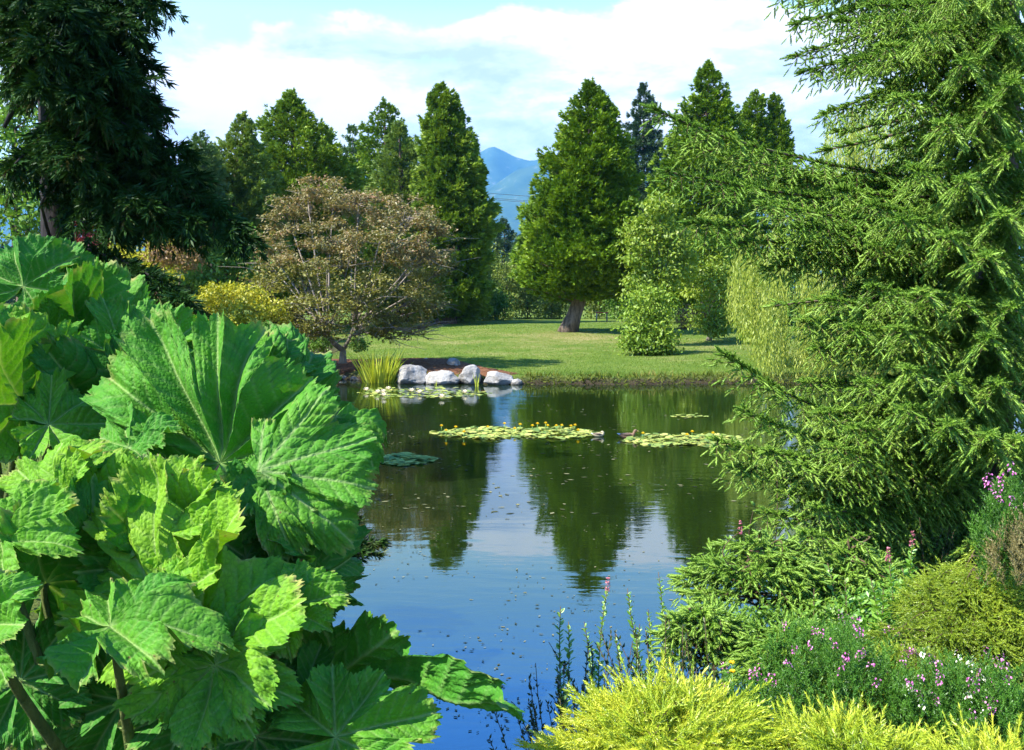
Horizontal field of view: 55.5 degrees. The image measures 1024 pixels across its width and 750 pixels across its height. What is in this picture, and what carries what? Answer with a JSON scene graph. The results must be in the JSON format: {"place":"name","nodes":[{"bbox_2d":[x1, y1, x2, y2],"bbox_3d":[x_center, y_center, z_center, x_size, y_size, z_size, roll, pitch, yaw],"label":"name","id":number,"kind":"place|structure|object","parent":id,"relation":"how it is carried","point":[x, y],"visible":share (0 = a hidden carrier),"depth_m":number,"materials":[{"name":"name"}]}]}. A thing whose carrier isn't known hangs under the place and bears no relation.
{"place":"outdoors","nodes":[
{"label":"outdoors","id":0,"kind":"place"},
{"bbox_2d":[0,147,649,245],"bbox_3d":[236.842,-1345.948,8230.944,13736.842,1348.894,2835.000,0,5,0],"label":"mountain","id":1,"kind":"structure","parent":0,"point":[500,164],"depth_m":8616.77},
{"bbox_2d":[0,0,1023,200],"label":"sky","id":2,"kind":"structure","parent":0,"point":[512,65],"materials":[{"name":"white"}]},
{"bbox_2d":[1,290,1023,749],"bbox_3d":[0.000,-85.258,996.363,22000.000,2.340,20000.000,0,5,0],"label":"ground","id":3,"kind":"structure","parent":0,"point":[557,352],"depth_m":46.37,"materials":[{"name":"green plant"}]},
{"bbox_2d":[0,70,40,301],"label":"garden tree","id":4,"kind":"object","parent":3,"relation":"on","point":[11,137],"visible":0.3,"depth_m":43.77,"materials":[{"name":"green plant"}]},
{"bbox_2d":[74,221,109,246],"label":"red maple","id":5,"kind":"object","parent":3,"relation":"on","point":[80,238],"visible":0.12,"depth_m":29.66,"materials":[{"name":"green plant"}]},
{"bbox_2d":[0,232,196,615],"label":"gunnera plant","id":6,"kind":"object","parent":3,"relation":"on","point":[69,312],"visible":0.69,"depth_m":5.65,"materials":[{"name":"green plant"}]},
{"bbox_2d":[0,0,272,318],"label":"dark conifer","id":7,"kind":"object","parent":3,"relation":"on","point":[93,154],"visible":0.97,"depth_m":14.90,"materials":[{"name":"green plant"}]},
{"bbox_2d":[77,229,206,255],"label":"garden tree","id":8,"kind":"object","parent":3,"relation":"on","point":[121,243],"visible":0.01,"depth_m":46.36,"materials":[{"name":"green plant"}]},
{"bbox_2d":[108,239,187,293],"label":"yellow shrub","id":9,"kind":"object","parent":3,"relation":"on","point":[171,270],"visible":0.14,"depth_m":33.62,"materials":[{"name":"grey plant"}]},
{"bbox_2d":[141,241,211,303],"bbox_3d":[-10.463,-1.823,29.081,2.272,4.733,5.691,-1,5,-8],"label":"rust shrub","id":10,"kind":"object","parent":3,"relation":"on","point":[171,262],"visible":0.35,"depth_m":30.67,"materials":[{"name":"brown plant"}]},
{"bbox_2d":[169,129,249,307],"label":"cypress tree","id":11,"kind":"object","parent":3,"relation":"on","point":[201,140],"visible":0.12,"depth_m":56.81,"materials":[{"name":"green plant"}]},
{"bbox_2d":[177,216,279,304],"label":"garden tree","id":12,"kind":"object","parent":3,"relation":"on","point":[215,258],"visible":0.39,"depth_m":50.60,"materials":[{"name":"green plant"}]},
{"bbox_2d":[180,280,299,326],"bbox_3d":[-9.372,-1.459,32.568,5.143,3.495,3.537,-5,7,-42],"label":"yellow maple","id":13,"kind":"object","parent":3,"relation":"on","point":[243,299],"visible":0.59,"depth_m":32.41,"materials":[{"name":"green plant"}]},
{"bbox_2d":[200,110,301,323],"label":"cypress tree","id":14,"kind":"object","parent":3,"relation":"on","point":[243,187],"visible":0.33,"depth_m":60.35,"materials":[{"name":"green plant"}]},
{"bbox_2d":[0,301,526,749],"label":"gunnera plant","id":15,"kind":"object","parent":3,"relation":"on","point":[190,600],"visible":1,"depth_m":4.33,"materials":[{"name":"green plant"}]},
{"bbox_2d":[238,87,371,321],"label":"sequoia tree","id":16,"kind":"object","parent":3,"relation":"on","point":[291,115],"visible":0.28,"depth_m":67.09,"materials":[{"name":"green plant"}]},
{"bbox_2d":[300,512,392,565],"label":"lily pads","id":17,"kind":"object","parent":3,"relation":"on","point":[368,548],"visible":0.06,"depth_m":9.12,"materials":[{"name":"green plant"}]},
{"bbox_2d":[338,124,371,315],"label":"cypress tree","id":18,"kind":"object","parent":3,"relation":"on","point":[352,150],"visible":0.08,"depth_m":105.62,"materials":[{"name":"green plant"}]},
{"bbox_2d":[347,96,421,319],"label":"sequoia tree","id":19,"kind":"object","parent":3,"relation":"on","point":[369,142],"visible":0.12,"depth_m":89.37,"materials":[{"name":"green plant"}]},
{"bbox_2d":[353,118,424,321],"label":"cypress tree","id":20,"kind":"object","parent":3,"relation":"on","point":[389,175],"visible":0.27,"depth_m":77.56,"materials":[{"name":"green plant"}]},
{"bbox_2d":[397,364,426,383],"bbox_3d":[-3.495,0.114,34.197,1.035,0.974,0.836,-1,5,-15],"label":"boulder","id":21,"kind":"object","parent":3,"relation":"on","point":[412,374],"visible":0.83,"depth_m":33.88,"materials":[{"name":"stone"}]},
{"bbox_2d":[332,358,516,376],"bbox_3d":[-5.240,-0.307,37.163,11.860,0.590,5.108,5,7,44],"label":"mulch bed","id":22,"kind":"object","parent":3,"relation":"on","point":[433,364],"visible":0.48,"depth_m":36.38,"materials":[{"name":"brown soil"}]},
{"bbox_2d":[306,336,370,353],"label":"leafy shrub","id":23,"kind":"object","parent":22,"relation":"on","point":[317,344],"visible":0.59,"depth_m":39.36,"materials":[{"name":"green plant"}]},
{"bbox_2d":[220,173,479,363],"bbox_3d":[-5.601,-3.974,37.007,9.893,7.406,8.868,-2,6,-25],"label":"maple tree","id":24,"kind":"object","parent":22,"relation":"on","point":[350,239],"visible":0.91,"depth_m":35.90,"materials":[{"name":"brown plant"}]},
{"bbox_2d":[447,358,460,365],"bbox_3d":[-2.195,-0.408,36.506,0.532,0.460,0.500,0,5,0],"label":"boulder","id":25,"kind":"object","parent":22,"relation":"on","point":[452,361],"visible":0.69,"depth_m":36.34,"materials":[{"name":"stone"}]},
{"bbox_2d":[425,370,459,384],"bbox_3d":[-2.453,0.185,33.998,1.281,0.720,0.800,0,5,0],"label":"boulder","id":26,"kind":"object","parent":3,"relation":"on","point":[444,377],"visible":0.73,"depth_m":33.73,"materials":[{"name":"stone"}]},
{"bbox_2d":[402,80,505,323],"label":"sequoia tree","id":27,"kind":"object","parent":3,"relation":"on","point":[468,210],"visible":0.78,"depth_m":72.48,"materials":[{"name":"green plant"}]},
{"bbox_2d":[458,365,480,384],"bbox_3d":[-1.495,0.110,34.044,0.749,0.961,0.765,-2,6,-25],"label":"boulder","id":28,"kind":"object","parent":3,"relation":"on","point":[467,374],"visible":0.69,"depth_m":33.77,"materials":[{"name":"stone"}]},
{"bbox_2d":[457,314,487,321],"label":"thicket bush","id":29,"kind":"object","parent":3,"relation":"on","point":[459,320],"visible":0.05,"depth_m":79.63,"materials":[{"name":"green plant"}]},
{"bbox_2d":[477,262,507,320],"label":"thicket bush","id":30,"kind":"object","parent":3,"relation":"on","point":[494,281],"visible":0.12,"depth_m":83.22,"materials":[{"name":"green plant"}]},
{"bbox_2d":[486,242,505,280],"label":"thicket bush","id":31,"kind":"object","parent":3,"relation":"on","point":[497,256],"visible":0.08,"depth_m":99.04,"materials":[{"name":"green plant"}]},
{"bbox_2d":[484,371,513,384],"bbox_3d":[-0.458,0.208,33.850,1.045,0.689,0.750,0,5,0],"label":"boulder","id":32,"kind":"object","parent":3,"relation":"on","point":[495,378],"visible":0.88,"depth_m":33.62,"materials":[{"name":"stone"}]},
{"bbox_2d":[487,287,514,320],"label":"thicket bush","id":33,"kind":"object","parent":3,"relation":"on","point":[501,304],"visible":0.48,"depth_m":85.40,"materials":[{"name":"green plant"}]},
{"bbox_2d":[488,216,517,288],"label":"spruce tree","id":34,"kind":"object","parent":3,"relation":"on","point":[502,245],"visible":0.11,"depth_m":162.73,"materials":[{"name":"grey plant"}]},
{"bbox_2d":[480,249,533,319],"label":"thicket bush","id":35,"kind":"object","parent":3,"relation":"on","point":[512,285],"visible":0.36,"depth_m":89.36,"materials":[{"name":"green plant"}]},
{"bbox_2d":[1,373,1018,748],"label":"ground cover","id":36,"kind":"object","parent":3,"relation":"on","point":[37,611],"visible":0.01,"depth_m":6.48,"materials":[{"name":"green plant"}]},
{"bbox_2d":[703,661,807,725],"bbox_3d":[1.228,1.747,5.081,0.650,0.511,0.644,0,5,0],"label":"heather","id":37,"kind":"object","parent":36,"relation":"on","point":[732,691],"visible":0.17,"depth_m":5.09,"materials":[{"name":"green plant"}]},
{"bbox_2d":[747,609,917,737],"bbox_3d":[1.687,1.588,5.179,0.883,0.675,1.043,0,5,0],"label":"heather","id":38,"kind":"object","parent":36,"relation":"on","point":[850,649],"visible":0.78,"depth_m":5.03,"materials":[{"name":"green plant"}]},
{"bbox_2d":[814,613,976,715],"bbox_3d":[2.276,1.716,5.880,1.044,0.586,0.849,0,5,0],"label":"heather","id":39,"kind":"object","parent":36,"relation":"on","point":[883,638],"visible":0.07,"depth_m":5.85,"materials":[{"name":"green plant"}]},
{"bbox_2d":[874,646,1022,748],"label":"heather","id":40,"kind":"object","parent":36,"relation":"on","point":[943,674],"visible":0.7,"depth_m":4.70,"materials":[{"name":"green plant"}]},
{"bbox_2d":[931,646,1023,747],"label":"heather","id":41,"kind":"object","parent":36,"relation":"on","point":[1012,700],"visible":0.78,"depth_m":4.52,"materials":[{"name":"green plant"}]},
{"bbox_2d":[0,239,1023,305],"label":"woodland","id":42,"kind":"object","parent":3,"relation":"on","point":[12,300],"depth_m":207.94,"materials":[{"name":"green plant"}]},
{"bbox_2d":[510,379,522,384],"bbox_3d":[0.150,0.270,33.743,0.410,0.288,0.323,1,5,13],"label":"boulder","id":43,"kind":"object","parent":3,"relation":"on","point":[516,382],"visible":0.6,"depth_m":33.63,"materials":[{"name":"stone"}]},
{"bbox_2d":[503,234,542,306],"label":"spruce tree","id":44,"kind":"object","parent":3,"relation":"on","point":[514,241],"visible":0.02,"depth_m":158.21,"materials":[{"name":"green plant"}]},
{"bbox_2d":[508,279,550,318],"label":"thicket bush","id":45,"kind":"object","parent":3,"relation":"on","point":[528,302],"visible":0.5,"depth_m":91.17,"materials":[{"name":"green plant"}]},
{"bbox_2d":[530,294,569,318],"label":"thicket bush","id":46,"kind":"object","parent":3,"relation":"on","point":[557,309],"visible":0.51,"depth_m":93.59,"materials":[{"name":"green plant"}]},
{"bbox_2d":[554,606,574,735],"bbox_3d":[0.328,2.256,6.338,0.193,1.631,0.442,0,5,0],"label":"spirea","id":47,"kind":"object","parent":3,"relation":"on","point":[558,646],"visible":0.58,"depth_m":6.18,"materials":[{"name":"green plant"}]},
{"bbox_2d":[508,77,662,332],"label":"sequoia tree","id":48,"kind":"object","parent":3,"relation":"on","point":[568,248],"visible":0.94,"depth_m":57.26,"materials":[{"name":"green plant"}]},
{"bbox_2d":[583,622,597,726],"bbox_3d":[0.493,2.310,6.392,0.192,1.372,0.257,0,5,0],"label":"spirea","id":49,"kind":"object","parent":3,"relation":"on","point":[590,666],"visible":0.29,"depth_m":6.40,"materials":[{"name":"green plant"}]},
{"bbox_2d":[595,312,607,321],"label":"garden table","id":50,"kind":"object","parent":3,"relation":"on","point":[602,312],"visible":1,"depth_m":79.61,"materials":[{"name":"brown paint"}]},
{"bbox_2d":[582,292,628,318],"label":"thicket bush","id":51,"kind":"object","parent":3,"relation":"on","point":[594,308],"visible":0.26,"depth_m":93.17,"materials":[{"name":"green plant"}]},
{"bbox_2d":[594,577,625,696],"bbox_3d":[0.657,2.198,6.572,0.185,1.670,0.308,-2,5,-18],"label":"spirea","id":52,"kind":"object","parent":3,"relation":"on","point":[600,677],"visible":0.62,"depth_m":6.59,"materials":[{"name":"green plant"}]},
{"bbox_2d":[598,291,638,319],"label":"thicket bush","id":53,"kind":"object","parent":3,"relation":"on","point":[613,303],"visible":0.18,"depth_m":89.37,"materials":[{"name":"green plant"}]},
{"bbox_2d":[487,614,782,749],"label":"twiggy shrub","id":54,"kind":"object","parent":3,"relation":"on","point":[629,665],"visible":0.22,"depth_m":5.89,"materials":[{"name":"green plant"}]},
{"bbox_2d":[395,369,899,384],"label":"bank grass","id":55,"kind":"structure","parent":3,"relation":"on","point":[673,377],"depth_m":34.04,"materials":[{"name":"green plant"}]},
{"bbox_2d":[622,81,674,301],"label":"spruce tree","id":56,"kind":"object","parent":3,"relation":"on","point":[645,147],"visible":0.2,"depth_m":135.21,"materials":[{"name":"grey plant"}]},
{"bbox_2d":[626,572,670,683],"bbox_3d":[0.938,2.224,6.694,0.336,1.691,0.466,0,5,0],"label":"spirea","id":57,"kind":"object","parent":3,"relation":"on","point":[631,624],"visible":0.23,"depth_m":6.75,"materials":[{"name":"green plant"}]},
{"bbox_2d":[610,280,689,355],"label":"round bush","id":58,"kind":"object","parent":3,"relation":"on","point":[650,336],"visible":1,"depth_m":44.31,"materials":[{"name":"green plant"}]},
{"bbox_2d":[512,648,801,749],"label":"golden spruce","id":59,"kind":"object","parent":3,"relation":"on","point":[667,715],"visible":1,"depth_m":4.28,"materials":[{"name":"yellow plant"}]},
{"bbox_2d":[614,191,706,302],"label":"katsura tree","id":60,"kind":"object","parent":3,"relation":"on","point":[664,270],"visible":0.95,"depth_m":49.27,"materials":[{"name":"green plant"}]},
{"bbox_2d":[642,303,691,319],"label":"thicket bush","id":61,"kind":"object","parent":3,"relation":"on","point":[672,311],"visible":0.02,"depth_m":87.19,"materials":[{"name":"green plant"}]},
{"bbox_2d":[674,302,695,329],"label":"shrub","id":62,"kind":"object","parent":3,"relation":"on","point":[682,319],"visible":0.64,"depth_m":63.78,"materials":[{"name":"green plant"}]},
{"bbox_2d":[639,591,753,686],"bbox_3d":[1.185,1.639,6.087,0.758,0.603,0.784,3,6,28],"label":"young spruce","id":63,"kind":"object","parent":3,"relation":"on","point":[692,614],"visible":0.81,"depth_m":5.96,"materials":[{"name":"green plant"}]},
{"bbox_2d":[638,58,768,322],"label":"sequoia tree","id":64,"kind":"object","parent":3,"relation":"on","point":[711,110],"visible":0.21,"depth_m":73.19,"materials":[{"name":"green plant"}]},
{"bbox_2d":[665,212,755,340],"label":"katsura tree","id":65,"kind":"object","parent":3,"relation":"on","point":[714,258],"visible":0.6,"depth_m":52.62,"materials":[{"name":"green plant"}]},
{"bbox_2d":[729,669,735,699],"bbox_3d":[1.160,1.999,5.149,0.046,0.910,0.037,-3,6,-30],"label":"buttercup","id":66,"kind":"object","parent":3,"relation":"on","point":[731,670],"visible":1,"depth_m":5.11,"materials":[{"name":"yellow plant"}]},
{"bbox_2d":[716,97,766,320],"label":"sequoia tree","id":67,"kind":"object","parent":3,"relation":"on","point":[738,115],"visible":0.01,"depth_m":79.91,"materials":[{"name":"green plant"}]},
{"bbox_2d":[715,262,775,325],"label":"thicket bush","id":68,"kind":"object","parent":3,"relation":"on","point":[754,289],"visible":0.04,"depth_m":69.47,"materials":[{"name":"green plant"}]},
{"bbox_2d":[737,327,767,351],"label":"shrub","id":69,"kind":"object","parent":3,"relation":"on","point":[748,338],"visible":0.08,"depth_m":43.82,"materials":[{"name":"green plant"}]},
{"bbox_2d":[663,525,848,624],"bbox_3d":[1.811,1.504,7.080,1.389,0.896,1.138,0,5,0],"label":"young spruce","id":70,"kind":"object","parent":3,"relation":"on","point":[760,561],"visible":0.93,"depth_m":6.89,"materials":[{"name":"green plant"}]},
{"bbox_2d":[740,88,775,319],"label":"cedar spire","id":71,"kind":"structure","parent":3,"relation":"on","point":[760,121],"depth_m":77.87,"materials":[{"name":"green plant"}]},
{"bbox_2d":[748,473,779,540],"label":"sapling","id":72,"kind":"object","parent":3,"relation":"on","point":[753,503],"visible":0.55,"depth_m":7.72,"materials":[{"name":"green plant"}]},
{"bbox_2d":[764,91,795,261],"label":"cedar spire","id":73,"kind":"structure","parent":3,"relation":"on","point":[783,140],"depth_m":78.35,"materials":[{"name":"green plant"}]},
{"bbox_2d":[717,610,860,714],"bbox_3d":[1.604,1.614,5.561,0.773,0.515,0.818,3,6,33],"label":"young spruce","id":74,"kind":"object","parent":3,"relation":"on","point":[750,641],"visible":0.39,"depth_m":5.48,"materials":[{"name":"green plant"}]},
{"bbox_2d":[762,254,820,325],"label":"thicket bush","id":75,"kind":"object","parent":3,"relation":"on","point":[791,314],"visible":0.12,"depth_m":71.32,"materials":[{"name":"green plant"}]},
{"bbox_2d":[792,563,859,717],"bbox_3d":[2.201,1.895,6.592,0.528,1.132,0.574,5,7,43],"label":"leafy plant","id":76,"kind":"object","parent":3,"relation":"on","point":[832,586],"visible":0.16,"depth_m":6.53,"materials":[{"name":"green plant"}]},
{"bbox_2d":[722,105,939,384],"bbox_3d":[12.989,-5.700,38.343,8.879,11.722,16.297,1,5,13],"label":"willow tree","id":77,"kind":"object","parent":3,"relation":"on","point":[775,353],"visible":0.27,"depth_m":36.21,"materials":[{"name":"green plant"}]},
{"bbox_2d":[639,0,1023,597],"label":"spruce tree","id":78,"kind":"object","parent":3,"relation":"on","point":[924,219],"visible":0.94,"depth_m":7.82,"materials":[{"name":"green plant"}]},
{"bbox_2d":[727,689,952,749],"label":"golden spruce","id":79,"kind":"object","parent":3,"relation":"on","point":[847,732],"visible":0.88,"depth_m":4.24,"materials":[{"name":"yellow plant"}]},
{"bbox_2d":[763,530,923,625],"bbox_3d":[2.477,1.591,7.171,1.297,0.911,0.908,0,5,0],"label":"young spruce","id":80,"kind":"object","parent":3,"relation":"on","point":[872,566],"visible":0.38,"depth_m":7.08,"materials":[{"name":"green plant"}]},
{"bbox_2d":[817,575,957,730],"bbox_3d":[2.417,1.907,6.390,1.295,1.090,0.816,0,5,0],"label":"leafy shrub","id":81,"kind":"object","parent":3,"relation":"on","point":[864,595],"visible":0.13,"depth_m":6.44,"materials":[{"name":"green plant"}]},
{"bbox_2d":[856,531,941,727],"bbox_3d":[2.503,1.708,6.428,0.801,1.348,0.400,-3,6,-33],"label":"spirea","id":82,"kind":"object","parent":3,"relation":"on","point":[877,614],"visible":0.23,"depth_m":6.32,"materials":[{"name":"green plant"}]},
{"bbox_2d":[817,635,1020,744],"bbox_3d":[2.244,1.717,5.392,1.118,0.532,1.024,-3,6,-26],"label":"layered conifer","id":83,"kind":"object","parent":3,"relation":"on","point":[906,649],"visible":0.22,"depth_m":5.34,"materials":[{"name":"green plant"}]},
{"bbox_2d":[857,538,1023,731],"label":"layered conifer","id":84,"kind":"object","parent":3,"relation":"on","point":[969,612],"visible":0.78,"depth_m":5.57,"materials":[{"name":"green plant"}]},
{"bbox_2d":[888,490,1010,584],"bbox_3d":[4.125,1.560,8.349,2.158,1.383,1.485,0,5,0],"label":"twiggy shrub","id":85,"kind":"object","parent":3,"relation":"on","point":[931,557],"visible":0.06,"depth_m":8.20,"materials":[{"name":"green plant"}]},
{"bbox_2d":[886,703,1023,749],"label":"golden spruce","id":86,"kind":"object","parent":3,"relation":"on","point":[969,742],"visible":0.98,"depth_m":4.07,"materials":[{"name":"yellow plant"}]},
{"bbox_2d":[963,460,1023,595],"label":"heather","id":87,"kind":"object","parent":3,"relation":"on","point":[993,513],"visible":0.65,"depth_m":5.29,"materials":[{"name":"green plant"}]},
{"bbox_2d":[978,505,1023,589],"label":"heather","id":88,"kind":"object","parent":3,"relation":"on","point":[1019,558],"visible":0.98,"depth_m":5.12,"materials":[{"name":"plant"}]},
{"bbox_2d":[136,164,1019,289],"bbox_3d":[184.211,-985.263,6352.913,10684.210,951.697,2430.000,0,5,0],"label":"foothill","id":89,"kind":"structure","parent":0,"point":[514,184],"depth_m":6645.37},
{"bbox_2d":[317,321,900,376],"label":"lawn grass","id":90,"kind":"structure","parent":0,"point":[562,361],"depth_m":44.96,"materials":[{"name":"green plant"}]},
{"bbox_2d":[333,380,1023,749],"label":"pond water","id":91,"kind":"structure","parent":0,"point":[451,606],"depth_m":13.86,"materials":[{"name":"blue liquid"}]},
{"bbox_2d":[343,346,411,383],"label":"iris clump","id":92,"kind":"object","parent":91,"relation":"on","point":[386,372],"visible":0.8,"depth_m":34.20,"materials":[{"name":"green plant"}]},
{"bbox_2d":[380,452,437,465],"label":"lily pads","id":93,"kind":"object","parent":91,"relation":"on","point":[401,459],"visible":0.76,"depth_m":18.79,"materials":[{"name":"green plant"}]},
{"bbox_2d":[357,387,487,398],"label":"lily pads","id":94,"kind":"object","parent":91,"relation":"on","point":[411,396],"visible":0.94,"depth_m":30.73,"materials":[{"name":"green plant"}]},
{"bbox_2d":[473,374,479,386],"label":"reed tuft","id":95,"kind":"object","parent":91,"relation":"on","point":[476,383],"visible":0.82,"depth_m":33.03,"materials":[{"name":"green plant"}]},
{"bbox_2d":[430,426,600,439],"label":"lily pads","id":96,"kind":"object","parent":91,"relation":"on","point":[555,432],"visible":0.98,"depth_m":22.20,"materials":[{"name":"green plant"}]},
{"bbox_2d":[362,404,782,732],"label":"floating leaves","id":97,"kind":"object","parent":91,"relation":"on","point":[529,725],"visible":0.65,"depth_m":13.11,"materials":[{"name":"green plant"}]},
{"bbox_2d":[591,431,603,436],"bbox_3d":[1.918,1.327,21.822,0.306,0.152,0.141,0,5,0],"label":"duck","id":98,"kind":"object","parent":91,"relation":"on","point":[599,434],"visible":1,"depth_m":21.79},
{"bbox_2d":[617,429,639,437],"bbox_3d":[2.580,1.315,21.599,0.505,0.227,0.188,0,5,0],"label":"duck","id":99,"kind":"object","parent":91,"relation":"on","point":[623,435],"visible":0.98,"depth_m":21.56},
{"bbox_2d":[622,432,745,446],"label":"lily pads","id":100,"kind":"object","parent":91,"relation":"on","point":[702,440],"visible":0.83,"depth_m":21.19,"materials":[{"name":"green plant"}]},
{"bbox_2d":[671,413,707,416],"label":"lily pads","id":101,"kind":"object","parent":91,"relation":"on","point":[690,415],"visible":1,"depth_m":25.23,"materials":[{"name":"green plant"}]},
{"bbox_2d":[699,598,849,719],"bbox_3d":[1.813,2.115,6.470,1.238,1.223,0.911,-4,6,-35],"label":"shrub","id":102,"kind":"object","parent":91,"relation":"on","point":[767,613],"visible":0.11,"depth_m":6.46,"materials":[{"name":"green plant"}]},
{"bbox_2d":[721,520,742,573],"bbox_3d":[1.538,1.212,6.841,0.174,0.386,0.080,-2,6,-25],"label":"spirea","id":103,"kind":"object","parent":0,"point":[724,550],"visible":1,"depth_m":6.83,"materials":[{"name":"green plant"}]}
]}

